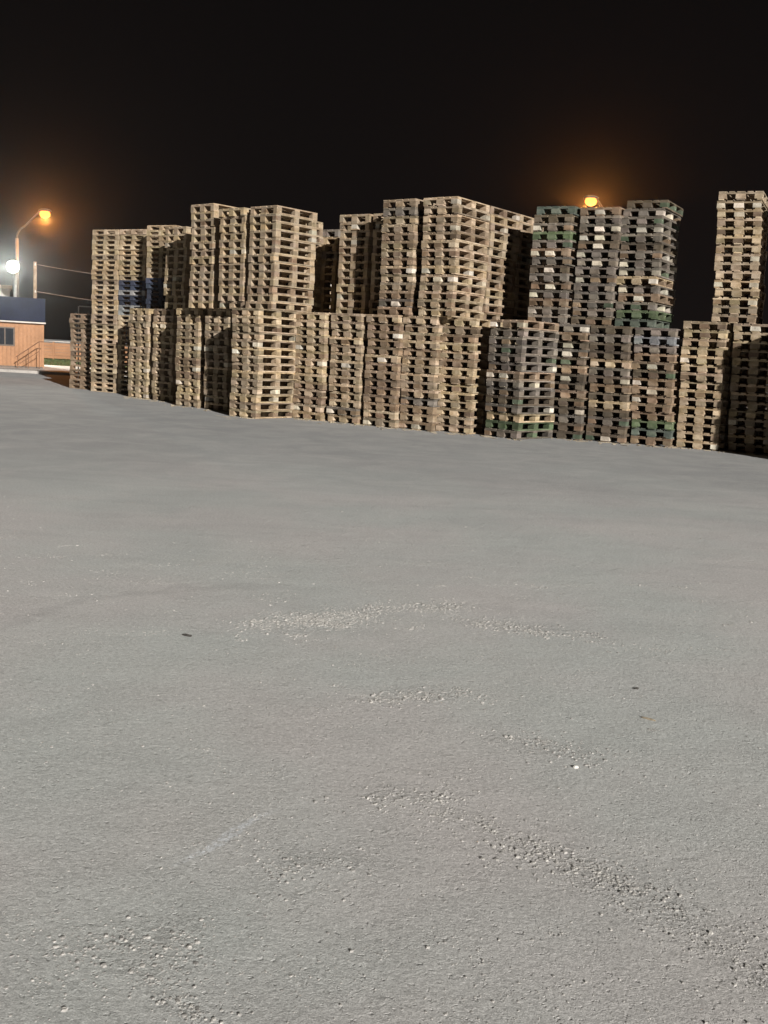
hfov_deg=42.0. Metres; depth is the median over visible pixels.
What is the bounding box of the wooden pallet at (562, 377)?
[554,373,588,382]
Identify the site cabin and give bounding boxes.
[0,296,45,367]
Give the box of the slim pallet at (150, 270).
[146,267,172,272]
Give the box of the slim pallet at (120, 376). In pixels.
[118,374,128,379]
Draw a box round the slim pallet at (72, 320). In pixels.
[69,318,112,323]
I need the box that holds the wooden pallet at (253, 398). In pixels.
[230,393,293,402]
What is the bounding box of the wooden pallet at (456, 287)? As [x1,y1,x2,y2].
[419,283,485,295]
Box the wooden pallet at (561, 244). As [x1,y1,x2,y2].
[532,240,586,250]
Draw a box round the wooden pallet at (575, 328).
[558,324,590,333]
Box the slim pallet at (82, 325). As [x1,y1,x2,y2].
[70,323,113,328]
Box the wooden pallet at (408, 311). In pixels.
[377,307,430,315]
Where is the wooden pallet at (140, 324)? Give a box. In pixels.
[128,321,152,327]
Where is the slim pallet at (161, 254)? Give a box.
[147,252,183,256]
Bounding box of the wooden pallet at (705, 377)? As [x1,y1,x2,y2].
[680,372,730,382]
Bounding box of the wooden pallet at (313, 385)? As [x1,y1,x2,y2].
[294,381,353,389]
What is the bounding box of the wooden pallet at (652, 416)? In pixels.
[632,410,678,421]
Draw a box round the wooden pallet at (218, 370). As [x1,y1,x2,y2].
[204,366,231,374]
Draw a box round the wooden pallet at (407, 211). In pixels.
[383,207,438,220]
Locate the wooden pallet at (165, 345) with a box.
[154,342,185,348]
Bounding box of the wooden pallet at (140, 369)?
[128,365,152,373]
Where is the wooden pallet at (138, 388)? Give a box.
[128,384,151,392]
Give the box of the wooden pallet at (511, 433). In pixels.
[484,428,552,438]
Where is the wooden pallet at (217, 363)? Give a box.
[205,359,238,367]
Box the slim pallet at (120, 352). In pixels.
[118,350,128,354]
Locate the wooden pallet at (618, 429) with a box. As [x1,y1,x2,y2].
[586,424,631,435]
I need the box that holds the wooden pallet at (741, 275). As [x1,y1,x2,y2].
[715,271,764,283]
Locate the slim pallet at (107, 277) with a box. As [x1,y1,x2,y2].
[91,274,142,279]
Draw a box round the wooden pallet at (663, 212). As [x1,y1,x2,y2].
[623,208,680,223]
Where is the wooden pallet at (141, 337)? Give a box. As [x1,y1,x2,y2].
[129,334,163,340]
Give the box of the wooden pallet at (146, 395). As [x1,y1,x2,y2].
[128,391,152,398]
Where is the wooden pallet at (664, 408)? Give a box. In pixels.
[630,402,679,413]
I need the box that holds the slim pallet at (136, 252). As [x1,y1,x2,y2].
[119,250,158,255]
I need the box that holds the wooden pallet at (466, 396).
[438,391,497,401]
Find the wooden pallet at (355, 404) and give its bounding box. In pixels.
[329,399,389,408]
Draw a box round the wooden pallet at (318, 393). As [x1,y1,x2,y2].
[294,388,340,397]
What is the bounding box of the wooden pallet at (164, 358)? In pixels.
[152,355,175,362]
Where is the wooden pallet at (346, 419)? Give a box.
[328,414,374,423]
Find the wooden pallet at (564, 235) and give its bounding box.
[533,231,579,242]
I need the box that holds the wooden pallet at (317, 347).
[295,343,342,351]
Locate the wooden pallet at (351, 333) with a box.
[332,329,392,337]
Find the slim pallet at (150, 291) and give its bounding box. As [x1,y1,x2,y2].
[147,288,180,294]
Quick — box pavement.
[0,365,126,376]
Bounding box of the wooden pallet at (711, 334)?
[684,330,735,340]
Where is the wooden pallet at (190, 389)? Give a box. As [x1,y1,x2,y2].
[177,385,203,393]
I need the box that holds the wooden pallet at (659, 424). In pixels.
[632,418,677,430]
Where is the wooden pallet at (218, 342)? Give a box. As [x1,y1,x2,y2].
[205,338,231,345]
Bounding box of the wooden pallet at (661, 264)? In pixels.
[619,259,676,273]
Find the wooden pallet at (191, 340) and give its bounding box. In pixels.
[176,336,216,344]
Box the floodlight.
[6,260,19,296]
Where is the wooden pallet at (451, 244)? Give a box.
[421,240,487,254]
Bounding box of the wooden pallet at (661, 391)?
[631,386,680,396]
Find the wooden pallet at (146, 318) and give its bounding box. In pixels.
[130,315,153,321]
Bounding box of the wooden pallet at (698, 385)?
[681,380,731,391]
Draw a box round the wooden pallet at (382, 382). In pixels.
[365,378,426,387]
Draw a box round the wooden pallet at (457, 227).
[423,223,488,238]
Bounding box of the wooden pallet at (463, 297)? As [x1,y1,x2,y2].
[419,291,483,303]
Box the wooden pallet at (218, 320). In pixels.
[205,316,232,323]
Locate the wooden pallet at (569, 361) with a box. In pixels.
[556,357,599,366]
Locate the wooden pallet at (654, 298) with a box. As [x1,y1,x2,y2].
[618,293,675,305]
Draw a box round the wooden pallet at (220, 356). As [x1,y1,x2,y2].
[205,352,231,360]
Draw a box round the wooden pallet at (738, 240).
[716,236,766,249]
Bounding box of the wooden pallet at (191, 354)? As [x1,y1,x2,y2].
[176,350,213,358]
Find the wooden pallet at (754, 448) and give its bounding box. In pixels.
[728,440,767,454]
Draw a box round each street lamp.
[15,208,51,296]
[583,195,602,206]
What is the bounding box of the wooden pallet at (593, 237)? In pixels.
[580,233,621,242]
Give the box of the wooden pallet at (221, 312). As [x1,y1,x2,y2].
[208,309,231,316]
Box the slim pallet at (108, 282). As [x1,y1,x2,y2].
[92,279,141,284]
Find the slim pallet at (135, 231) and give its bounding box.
[120,229,158,234]
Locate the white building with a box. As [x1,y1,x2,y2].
[0,285,11,296]
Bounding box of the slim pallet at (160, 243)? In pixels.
[147,241,182,246]
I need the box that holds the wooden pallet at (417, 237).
[382,233,435,244]
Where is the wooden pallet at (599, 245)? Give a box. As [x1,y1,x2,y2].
[578,241,628,250]
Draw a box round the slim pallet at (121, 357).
[119,355,128,359]
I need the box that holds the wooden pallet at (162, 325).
[153,322,176,329]
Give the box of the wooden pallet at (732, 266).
[714,262,765,276]
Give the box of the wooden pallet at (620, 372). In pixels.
[589,367,636,376]
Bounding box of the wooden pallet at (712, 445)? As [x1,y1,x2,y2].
[676,437,728,450]
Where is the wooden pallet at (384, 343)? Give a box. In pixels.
[368,338,428,348]
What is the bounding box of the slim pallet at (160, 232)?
[146,230,182,235]
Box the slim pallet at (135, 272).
[119,270,158,276]
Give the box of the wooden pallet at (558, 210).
[537,206,580,216]
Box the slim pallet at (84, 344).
[70,342,113,347]
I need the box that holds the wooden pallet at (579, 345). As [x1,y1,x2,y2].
[556,340,589,349]
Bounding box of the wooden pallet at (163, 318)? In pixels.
[153,315,176,322]
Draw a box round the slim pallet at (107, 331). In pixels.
[92,328,128,334]
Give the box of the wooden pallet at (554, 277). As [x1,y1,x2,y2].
[529,273,583,282]
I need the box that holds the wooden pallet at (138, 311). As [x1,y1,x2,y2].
[130,308,160,314]
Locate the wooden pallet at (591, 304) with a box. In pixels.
[573,300,615,309]
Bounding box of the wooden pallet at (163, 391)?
[152,387,177,395]
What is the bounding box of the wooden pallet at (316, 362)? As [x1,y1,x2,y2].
[295,358,340,366]
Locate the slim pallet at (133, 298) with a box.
[118,295,158,301]
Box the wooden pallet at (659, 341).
[634,336,682,346]
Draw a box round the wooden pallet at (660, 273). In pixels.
[619,268,675,281]
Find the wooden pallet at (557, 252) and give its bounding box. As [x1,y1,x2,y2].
[531,248,586,258]
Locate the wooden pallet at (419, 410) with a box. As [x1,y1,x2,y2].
[400,404,461,414]
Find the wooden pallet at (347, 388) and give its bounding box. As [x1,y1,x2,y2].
[329,383,390,392]
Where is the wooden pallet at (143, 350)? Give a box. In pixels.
[129,347,152,353]
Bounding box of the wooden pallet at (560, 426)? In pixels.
[553,420,586,431]
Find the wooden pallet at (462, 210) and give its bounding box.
[424,205,490,221]
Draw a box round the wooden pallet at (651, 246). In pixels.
[621,242,677,256]
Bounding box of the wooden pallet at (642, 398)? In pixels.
[632,394,679,404]
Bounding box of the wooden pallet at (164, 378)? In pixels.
[153,374,175,381]
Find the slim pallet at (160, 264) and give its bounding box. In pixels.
[146,262,199,268]
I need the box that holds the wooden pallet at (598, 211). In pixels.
[580,207,624,216]
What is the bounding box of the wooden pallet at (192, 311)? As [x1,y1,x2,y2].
[176,308,207,315]
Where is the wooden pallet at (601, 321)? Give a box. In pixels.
[571,316,614,325]
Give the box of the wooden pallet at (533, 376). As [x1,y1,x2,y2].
[487,369,554,380]
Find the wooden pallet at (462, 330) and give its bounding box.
[442,326,503,336]
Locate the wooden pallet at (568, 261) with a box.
[532,257,576,266]
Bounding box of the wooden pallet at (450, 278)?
[420,274,486,287]
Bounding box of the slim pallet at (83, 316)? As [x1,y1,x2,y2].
[70,313,112,318]
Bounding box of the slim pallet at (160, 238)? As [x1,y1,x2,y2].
[147,236,173,240]
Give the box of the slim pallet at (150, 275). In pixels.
[147,273,172,277]
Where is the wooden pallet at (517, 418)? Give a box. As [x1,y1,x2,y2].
[487,411,554,422]
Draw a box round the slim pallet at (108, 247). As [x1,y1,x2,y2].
[92,245,129,249]
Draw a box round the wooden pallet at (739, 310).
[713,305,763,317]
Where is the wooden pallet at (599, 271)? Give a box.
[575,267,618,275]
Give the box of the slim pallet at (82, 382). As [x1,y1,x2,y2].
[69,379,98,384]
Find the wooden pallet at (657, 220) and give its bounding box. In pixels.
[621,216,679,232]
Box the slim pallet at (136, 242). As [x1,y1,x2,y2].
[120,240,158,245]
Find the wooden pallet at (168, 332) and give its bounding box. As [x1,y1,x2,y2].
[154,328,176,335]
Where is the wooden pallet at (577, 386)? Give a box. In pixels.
[554,381,589,390]
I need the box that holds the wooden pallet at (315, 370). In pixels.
[295,365,354,374]
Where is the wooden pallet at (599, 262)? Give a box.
[577,258,627,268]
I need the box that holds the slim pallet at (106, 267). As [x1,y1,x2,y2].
[92,265,141,269]
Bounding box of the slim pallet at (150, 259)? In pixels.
[146,257,173,261]
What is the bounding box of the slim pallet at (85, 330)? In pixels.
[70,327,114,334]
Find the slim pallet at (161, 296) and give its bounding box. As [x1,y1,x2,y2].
[147,294,182,300]
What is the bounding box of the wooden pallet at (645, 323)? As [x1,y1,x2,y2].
[615,318,671,328]
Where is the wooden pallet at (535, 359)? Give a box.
[488,353,556,364]
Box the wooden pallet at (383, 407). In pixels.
[364,402,425,411]
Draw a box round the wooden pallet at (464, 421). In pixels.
[437,415,497,425]
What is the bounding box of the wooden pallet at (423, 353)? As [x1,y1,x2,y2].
[403,348,466,358]
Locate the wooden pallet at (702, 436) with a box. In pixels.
[677,429,728,442]
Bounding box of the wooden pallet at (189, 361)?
[175,357,204,365]
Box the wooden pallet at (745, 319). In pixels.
[711,314,763,324]
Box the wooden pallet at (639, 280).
[616,276,673,289]
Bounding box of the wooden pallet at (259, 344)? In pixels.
[231,339,295,349]
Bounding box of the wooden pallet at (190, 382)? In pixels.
[176,378,204,386]
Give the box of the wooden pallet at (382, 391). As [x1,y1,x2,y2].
[364,386,426,395]
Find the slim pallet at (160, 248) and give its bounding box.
[147,246,183,252]
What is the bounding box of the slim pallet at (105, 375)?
[91,372,128,378]
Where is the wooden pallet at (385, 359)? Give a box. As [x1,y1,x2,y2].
[365,354,427,363]
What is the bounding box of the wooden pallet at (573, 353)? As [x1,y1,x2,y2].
[557,348,597,358]
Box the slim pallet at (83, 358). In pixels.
[70,356,112,361]
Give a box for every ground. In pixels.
[0,339,767,1023]
[45,355,126,365]
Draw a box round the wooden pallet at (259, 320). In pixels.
[232,315,296,326]
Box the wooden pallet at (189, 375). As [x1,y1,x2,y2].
[176,371,203,379]
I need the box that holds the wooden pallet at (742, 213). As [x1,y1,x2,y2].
[717,209,767,223]
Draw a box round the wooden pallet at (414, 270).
[380,266,434,274]
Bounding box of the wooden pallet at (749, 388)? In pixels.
[730,383,767,393]
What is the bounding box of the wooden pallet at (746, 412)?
[729,408,767,419]
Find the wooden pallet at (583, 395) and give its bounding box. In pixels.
[554,389,588,399]
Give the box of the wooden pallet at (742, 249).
[716,245,767,258]
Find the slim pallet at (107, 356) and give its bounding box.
[92,353,128,358]
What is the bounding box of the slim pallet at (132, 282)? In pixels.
[119,280,157,286]
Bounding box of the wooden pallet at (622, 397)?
[588,391,632,401]
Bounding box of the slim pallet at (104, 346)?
[91,343,128,348]
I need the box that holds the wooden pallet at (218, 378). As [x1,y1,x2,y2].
[204,373,231,382]
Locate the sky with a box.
[0,0,767,365]
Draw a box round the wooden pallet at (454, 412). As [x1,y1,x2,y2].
[437,407,497,417]
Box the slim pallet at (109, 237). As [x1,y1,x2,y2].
[92,235,131,239]
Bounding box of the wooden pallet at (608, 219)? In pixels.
[580,215,622,224]
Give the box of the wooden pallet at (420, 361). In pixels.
[402,356,464,366]
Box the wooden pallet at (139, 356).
[129,353,152,360]
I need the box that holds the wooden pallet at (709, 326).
[683,321,734,332]
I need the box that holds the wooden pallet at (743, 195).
[718,191,767,208]
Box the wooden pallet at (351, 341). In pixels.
[329,337,392,345]
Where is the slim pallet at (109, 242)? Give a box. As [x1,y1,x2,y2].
[92,240,130,244]
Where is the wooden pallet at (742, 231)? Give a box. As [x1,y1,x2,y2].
[717,227,766,242]
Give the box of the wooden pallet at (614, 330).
[591,325,635,335]
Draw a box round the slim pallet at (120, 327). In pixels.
[118,325,135,329]
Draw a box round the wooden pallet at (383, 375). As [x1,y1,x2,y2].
[364,370,426,379]
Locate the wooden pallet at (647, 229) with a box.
[621,225,677,239]
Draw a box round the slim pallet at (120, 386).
[118,384,127,388]
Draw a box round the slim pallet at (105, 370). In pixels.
[91,367,127,373]
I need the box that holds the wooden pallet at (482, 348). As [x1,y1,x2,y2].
[440,342,501,353]
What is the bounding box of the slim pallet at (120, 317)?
[117,315,130,319]
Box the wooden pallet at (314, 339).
[296,335,340,343]
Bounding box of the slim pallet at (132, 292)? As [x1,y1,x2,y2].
[118,290,158,296]
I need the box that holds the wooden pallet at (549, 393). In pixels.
[487,386,554,397]
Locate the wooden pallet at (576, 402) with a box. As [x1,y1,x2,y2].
[553,397,588,407]
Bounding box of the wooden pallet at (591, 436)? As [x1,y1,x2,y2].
[586,431,630,443]
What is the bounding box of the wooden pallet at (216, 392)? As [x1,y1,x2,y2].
[204,388,230,396]
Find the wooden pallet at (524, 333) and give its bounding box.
[491,328,559,339]
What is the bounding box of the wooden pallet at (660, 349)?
[634,344,681,354]
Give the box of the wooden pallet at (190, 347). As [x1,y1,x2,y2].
[176,343,213,351]
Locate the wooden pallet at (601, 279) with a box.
[575,275,616,284]
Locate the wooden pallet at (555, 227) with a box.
[533,223,588,234]
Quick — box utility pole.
[33,262,36,297]
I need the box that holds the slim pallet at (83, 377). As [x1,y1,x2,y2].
[70,374,112,380]
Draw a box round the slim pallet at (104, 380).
[91,377,127,383]
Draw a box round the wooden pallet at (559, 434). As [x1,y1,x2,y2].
[552,428,585,439]
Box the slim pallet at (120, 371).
[117,369,128,374]
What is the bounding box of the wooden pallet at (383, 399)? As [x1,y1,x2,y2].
[363,394,425,403]
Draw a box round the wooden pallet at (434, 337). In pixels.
[403,332,465,341]
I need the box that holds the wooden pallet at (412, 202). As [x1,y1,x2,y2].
[383,198,436,211]
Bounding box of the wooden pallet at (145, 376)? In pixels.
[128,372,152,379]
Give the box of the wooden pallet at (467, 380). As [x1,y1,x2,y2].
[437,375,498,384]
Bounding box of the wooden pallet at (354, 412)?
[326,406,388,416]
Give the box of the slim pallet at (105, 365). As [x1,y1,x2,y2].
[91,362,127,368]
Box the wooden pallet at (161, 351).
[152,348,175,355]
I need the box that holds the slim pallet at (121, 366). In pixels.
[118,364,127,369]
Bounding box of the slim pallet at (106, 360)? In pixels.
[91,357,127,363]
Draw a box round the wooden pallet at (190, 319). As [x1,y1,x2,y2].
[177,315,214,322]
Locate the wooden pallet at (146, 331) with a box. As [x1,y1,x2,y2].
[129,327,163,335]
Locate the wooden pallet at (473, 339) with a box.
[440,334,501,344]
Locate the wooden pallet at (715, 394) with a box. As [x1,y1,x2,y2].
[679,389,730,399]
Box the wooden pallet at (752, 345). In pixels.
[733,341,767,350]
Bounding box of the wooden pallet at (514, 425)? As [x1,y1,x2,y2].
[485,419,553,430]
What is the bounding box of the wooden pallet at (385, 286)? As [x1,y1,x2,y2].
[380,282,444,291]
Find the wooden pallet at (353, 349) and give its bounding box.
[331,344,392,353]
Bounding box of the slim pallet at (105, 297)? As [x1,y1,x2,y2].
[91,294,140,299]
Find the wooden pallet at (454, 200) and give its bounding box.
[423,196,489,212]
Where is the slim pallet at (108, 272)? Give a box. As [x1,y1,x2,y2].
[91,269,141,274]
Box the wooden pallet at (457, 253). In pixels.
[422,248,488,262]
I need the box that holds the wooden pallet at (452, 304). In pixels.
[417,299,482,311]
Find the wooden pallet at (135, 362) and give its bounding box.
[128,359,153,366]
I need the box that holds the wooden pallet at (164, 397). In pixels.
[153,394,177,401]
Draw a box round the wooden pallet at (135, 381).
[128,378,152,385]
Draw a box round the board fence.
[44,340,127,362]
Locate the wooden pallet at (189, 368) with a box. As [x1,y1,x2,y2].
[175,364,203,372]
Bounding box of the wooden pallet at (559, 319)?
[528,314,580,323]
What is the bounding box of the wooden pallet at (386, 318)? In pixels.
[366,314,429,323]
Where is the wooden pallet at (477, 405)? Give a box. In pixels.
[437,399,497,409]
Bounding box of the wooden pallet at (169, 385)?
[151,381,176,388]
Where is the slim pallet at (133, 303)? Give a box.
[119,300,157,306]
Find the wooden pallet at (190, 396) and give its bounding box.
[176,392,204,400]
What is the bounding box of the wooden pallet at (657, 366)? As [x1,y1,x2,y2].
[632,361,682,371]
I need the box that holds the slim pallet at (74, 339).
[71,337,112,342]
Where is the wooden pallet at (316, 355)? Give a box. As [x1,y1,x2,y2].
[295,350,341,359]
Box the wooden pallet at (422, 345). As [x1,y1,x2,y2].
[403,340,465,350]
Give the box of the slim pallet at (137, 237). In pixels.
[120,234,158,239]
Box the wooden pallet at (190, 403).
[176,399,204,407]
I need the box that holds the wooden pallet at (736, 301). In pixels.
[713,297,763,309]
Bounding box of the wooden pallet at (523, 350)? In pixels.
[489,344,557,356]
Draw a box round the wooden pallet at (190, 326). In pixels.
[177,322,204,329]
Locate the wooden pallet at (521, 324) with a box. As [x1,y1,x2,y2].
[490,319,558,331]
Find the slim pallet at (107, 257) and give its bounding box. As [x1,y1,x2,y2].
[91,255,130,259]
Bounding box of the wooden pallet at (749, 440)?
[728,432,767,445]
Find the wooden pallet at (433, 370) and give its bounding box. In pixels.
[402,364,463,374]
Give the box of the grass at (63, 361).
[44,358,126,366]
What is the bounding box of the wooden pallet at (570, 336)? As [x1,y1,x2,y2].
[547,332,589,341]
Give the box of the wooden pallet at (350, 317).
[331,313,391,322]
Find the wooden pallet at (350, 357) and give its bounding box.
[331,352,390,361]
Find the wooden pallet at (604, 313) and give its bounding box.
[573,308,624,318]
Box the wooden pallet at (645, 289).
[618,285,675,297]
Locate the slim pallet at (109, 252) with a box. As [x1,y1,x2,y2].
[92,250,130,254]
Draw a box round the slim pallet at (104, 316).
[91,314,128,319]
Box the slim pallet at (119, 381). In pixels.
[117,379,127,384]
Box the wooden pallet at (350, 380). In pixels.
[329,375,390,384]
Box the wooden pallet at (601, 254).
[577,250,620,259]
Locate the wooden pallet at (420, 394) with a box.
[401,389,462,398]
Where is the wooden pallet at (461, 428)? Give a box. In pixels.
[436,423,496,433]
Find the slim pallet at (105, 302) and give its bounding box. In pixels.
[92,299,141,304]
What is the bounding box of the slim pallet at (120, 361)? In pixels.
[118,359,127,364]
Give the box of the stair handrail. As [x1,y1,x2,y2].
[16,341,43,368]
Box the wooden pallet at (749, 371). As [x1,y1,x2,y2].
[732,366,767,376]
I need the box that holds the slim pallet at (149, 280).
[146,278,181,283]
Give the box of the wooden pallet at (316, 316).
[296,312,356,320]
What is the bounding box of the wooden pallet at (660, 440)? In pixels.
[630,434,676,446]
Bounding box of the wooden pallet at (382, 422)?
[363,417,422,427]
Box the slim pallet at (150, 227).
[147,225,182,231]
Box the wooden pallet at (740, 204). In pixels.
[717,200,767,215]
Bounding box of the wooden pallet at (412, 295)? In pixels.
[379,291,443,299]
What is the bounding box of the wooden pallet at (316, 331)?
[296,327,357,336]
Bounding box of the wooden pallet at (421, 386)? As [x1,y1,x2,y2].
[401,380,463,390]
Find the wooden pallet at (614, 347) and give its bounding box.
[589,342,641,352]
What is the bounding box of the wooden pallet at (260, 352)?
[232,347,295,357]
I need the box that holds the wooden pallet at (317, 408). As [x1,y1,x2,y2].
[293,403,337,412]
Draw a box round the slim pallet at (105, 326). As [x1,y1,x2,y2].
[92,324,128,329]
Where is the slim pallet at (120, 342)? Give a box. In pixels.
[118,340,130,344]
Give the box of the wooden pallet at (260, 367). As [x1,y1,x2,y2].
[232,362,297,372]
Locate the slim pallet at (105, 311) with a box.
[92,309,129,314]
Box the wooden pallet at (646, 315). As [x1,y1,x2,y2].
[616,310,673,322]
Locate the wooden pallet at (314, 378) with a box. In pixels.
[294,373,339,382]
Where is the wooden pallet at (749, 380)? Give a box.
[731,375,767,384]
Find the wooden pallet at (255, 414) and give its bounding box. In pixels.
[229,408,292,418]
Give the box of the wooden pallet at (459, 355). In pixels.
[440,350,500,360]
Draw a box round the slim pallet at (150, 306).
[146,304,181,308]
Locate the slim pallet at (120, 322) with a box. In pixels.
[118,320,129,324]
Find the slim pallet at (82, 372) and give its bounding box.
[69,370,112,375]
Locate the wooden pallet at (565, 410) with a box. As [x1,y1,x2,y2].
[553,405,588,415]
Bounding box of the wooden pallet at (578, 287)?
[574,283,626,293]
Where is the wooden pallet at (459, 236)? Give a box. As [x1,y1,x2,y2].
[423,231,488,246]
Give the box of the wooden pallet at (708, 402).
[679,397,730,408]
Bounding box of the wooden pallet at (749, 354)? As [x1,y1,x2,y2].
[732,349,767,358]
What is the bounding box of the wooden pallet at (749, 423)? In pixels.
[728,416,767,428]
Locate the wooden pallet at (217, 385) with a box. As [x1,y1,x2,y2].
[204,381,231,389]
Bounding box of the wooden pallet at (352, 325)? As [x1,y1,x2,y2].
[331,321,393,329]
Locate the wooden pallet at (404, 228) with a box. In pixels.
[381,224,435,236]
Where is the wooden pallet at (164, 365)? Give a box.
[153,361,175,368]
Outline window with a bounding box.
[0,327,14,345]
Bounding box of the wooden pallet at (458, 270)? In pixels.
[422,266,486,279]
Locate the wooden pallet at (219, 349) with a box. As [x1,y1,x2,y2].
[204,345,232,353]
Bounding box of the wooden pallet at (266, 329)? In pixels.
[232,323,296,334]
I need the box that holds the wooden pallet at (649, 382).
[633,378,681,387]
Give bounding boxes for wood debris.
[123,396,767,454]
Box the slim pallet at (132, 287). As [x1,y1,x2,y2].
[119,285,158,291]
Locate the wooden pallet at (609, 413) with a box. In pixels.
[588,408,631,418]
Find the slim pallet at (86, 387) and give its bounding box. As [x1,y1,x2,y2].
[69,383,112,389]
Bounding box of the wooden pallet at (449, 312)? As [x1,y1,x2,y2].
[418,308,483,318]
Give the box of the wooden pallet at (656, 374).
[633,369,680,379]
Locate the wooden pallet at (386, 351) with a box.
[367,347,429,356]
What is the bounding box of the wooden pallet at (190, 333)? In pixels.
[177,329,221,338]
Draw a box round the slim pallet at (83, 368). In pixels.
[70,365,112,370]
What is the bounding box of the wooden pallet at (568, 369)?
[556,365,598,374]
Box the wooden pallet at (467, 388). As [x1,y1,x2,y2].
[438,383,498,393]
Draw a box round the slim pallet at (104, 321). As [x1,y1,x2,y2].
[91,319,127,324]
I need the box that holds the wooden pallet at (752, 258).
[715,254,766,267]
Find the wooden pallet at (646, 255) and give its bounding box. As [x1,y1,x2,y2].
[620,251,676,264]
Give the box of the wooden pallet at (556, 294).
[529,290,574,299]
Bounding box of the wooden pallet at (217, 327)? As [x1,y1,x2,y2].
[205,323,233,331]
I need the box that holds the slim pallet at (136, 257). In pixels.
[120,255,158,261]
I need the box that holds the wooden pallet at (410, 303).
[379,299,442,307]
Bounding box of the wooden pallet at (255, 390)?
[231,385,293,394]
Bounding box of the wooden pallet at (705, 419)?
[678,413,728,425]
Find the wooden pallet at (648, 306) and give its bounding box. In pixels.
[616,302,672,313]
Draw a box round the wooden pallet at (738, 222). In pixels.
[717,218,767,233]
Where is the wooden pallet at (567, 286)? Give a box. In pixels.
[531,282,583,291]
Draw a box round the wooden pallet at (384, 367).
[366,362,427,371]
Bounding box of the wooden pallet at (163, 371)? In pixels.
[152,368,176,375]
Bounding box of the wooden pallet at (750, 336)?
[734,332,767,341]
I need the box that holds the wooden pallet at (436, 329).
[405,324,467,333]
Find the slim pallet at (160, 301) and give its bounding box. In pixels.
[146,299,182,305]
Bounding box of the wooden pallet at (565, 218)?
[534,214,580,225]
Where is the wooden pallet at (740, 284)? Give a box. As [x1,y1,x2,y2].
[714,279,765,292]
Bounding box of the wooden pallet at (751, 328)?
[733,323,767,332]
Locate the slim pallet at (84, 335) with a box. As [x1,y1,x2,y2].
[71,332,113,338]
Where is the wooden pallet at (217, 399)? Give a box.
[205,395,229,403]
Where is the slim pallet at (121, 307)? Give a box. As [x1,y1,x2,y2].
[119,305,157,309]
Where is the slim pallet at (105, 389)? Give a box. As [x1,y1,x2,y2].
[91,386,127,392]
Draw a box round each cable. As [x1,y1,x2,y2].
[36,264,90,273]
[36,291,127,304]
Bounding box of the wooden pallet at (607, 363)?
[590,359,636,368]
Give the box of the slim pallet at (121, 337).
[119,335,137,340]
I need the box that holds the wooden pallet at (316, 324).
[296,320,342,328]
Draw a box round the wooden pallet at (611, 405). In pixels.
[588,399,630,410]
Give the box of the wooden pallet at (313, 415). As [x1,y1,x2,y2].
[292,410,338,420]
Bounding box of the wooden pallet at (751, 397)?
[730,392,767,401]
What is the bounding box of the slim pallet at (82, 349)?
[70,346,112,352]
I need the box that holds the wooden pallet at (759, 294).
[715,288,765,301]
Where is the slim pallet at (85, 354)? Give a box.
[70,351,113,356]
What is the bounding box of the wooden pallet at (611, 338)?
[589,334,634,343]
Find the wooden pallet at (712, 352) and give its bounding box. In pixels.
[681,347,732,357]
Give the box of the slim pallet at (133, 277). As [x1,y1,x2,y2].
[120,275,157,281]
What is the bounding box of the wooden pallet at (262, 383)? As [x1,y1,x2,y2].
[231,378,295,387]
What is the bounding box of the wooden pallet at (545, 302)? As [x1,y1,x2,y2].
[529,298,582,308]
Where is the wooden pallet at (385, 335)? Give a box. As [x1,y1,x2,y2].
[367,330,429,339]
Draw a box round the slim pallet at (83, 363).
[70,360,112,366]
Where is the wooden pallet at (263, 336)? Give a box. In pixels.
[232,331,295,341]
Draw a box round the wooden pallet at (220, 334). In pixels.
[205,330,232,338]
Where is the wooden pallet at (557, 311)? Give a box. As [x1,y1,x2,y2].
[528,306,582,315]
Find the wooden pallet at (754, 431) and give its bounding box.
[728,424,767,437]
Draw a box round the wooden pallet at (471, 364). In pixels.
[439,359,500,368]
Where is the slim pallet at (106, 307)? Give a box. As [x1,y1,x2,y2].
[92,304,129,309]
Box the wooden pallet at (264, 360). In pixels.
[232,354,294,364]
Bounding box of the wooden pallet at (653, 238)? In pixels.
[621,233,678,248]
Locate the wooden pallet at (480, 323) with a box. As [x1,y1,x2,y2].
[441,317,502,328]
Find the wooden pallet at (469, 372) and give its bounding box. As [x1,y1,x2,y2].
[439,367,498,376]
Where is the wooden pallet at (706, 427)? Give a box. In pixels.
[677,421,728,433]
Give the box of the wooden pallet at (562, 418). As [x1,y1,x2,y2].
[544,413,587,423]
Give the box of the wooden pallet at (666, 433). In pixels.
[631,426,676,438]
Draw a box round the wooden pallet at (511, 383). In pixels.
[486,378,554,388]
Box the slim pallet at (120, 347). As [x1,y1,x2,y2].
[118,345,130,349]
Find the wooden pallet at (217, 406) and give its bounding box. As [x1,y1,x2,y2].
[204,402,229,411]
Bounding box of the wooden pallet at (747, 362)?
[732,358,767,367]
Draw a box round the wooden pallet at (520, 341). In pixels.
[489,336,557,347]
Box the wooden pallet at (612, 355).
[589,350,634,360]
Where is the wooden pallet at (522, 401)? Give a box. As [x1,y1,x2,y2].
[486,394,553,405]
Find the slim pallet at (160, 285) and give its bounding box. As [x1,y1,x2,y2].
[146,283,188,288]
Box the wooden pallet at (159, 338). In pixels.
[153,335,176,342]
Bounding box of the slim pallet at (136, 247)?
[119,245,158,250]
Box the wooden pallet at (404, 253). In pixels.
[381,249,436,258]
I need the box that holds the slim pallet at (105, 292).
[92,289,141,294]
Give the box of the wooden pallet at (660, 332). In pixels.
[635,327,683,337]
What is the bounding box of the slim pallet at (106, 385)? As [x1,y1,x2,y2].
[91,381,127,387]
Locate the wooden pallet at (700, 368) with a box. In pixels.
[681,364,734,374]

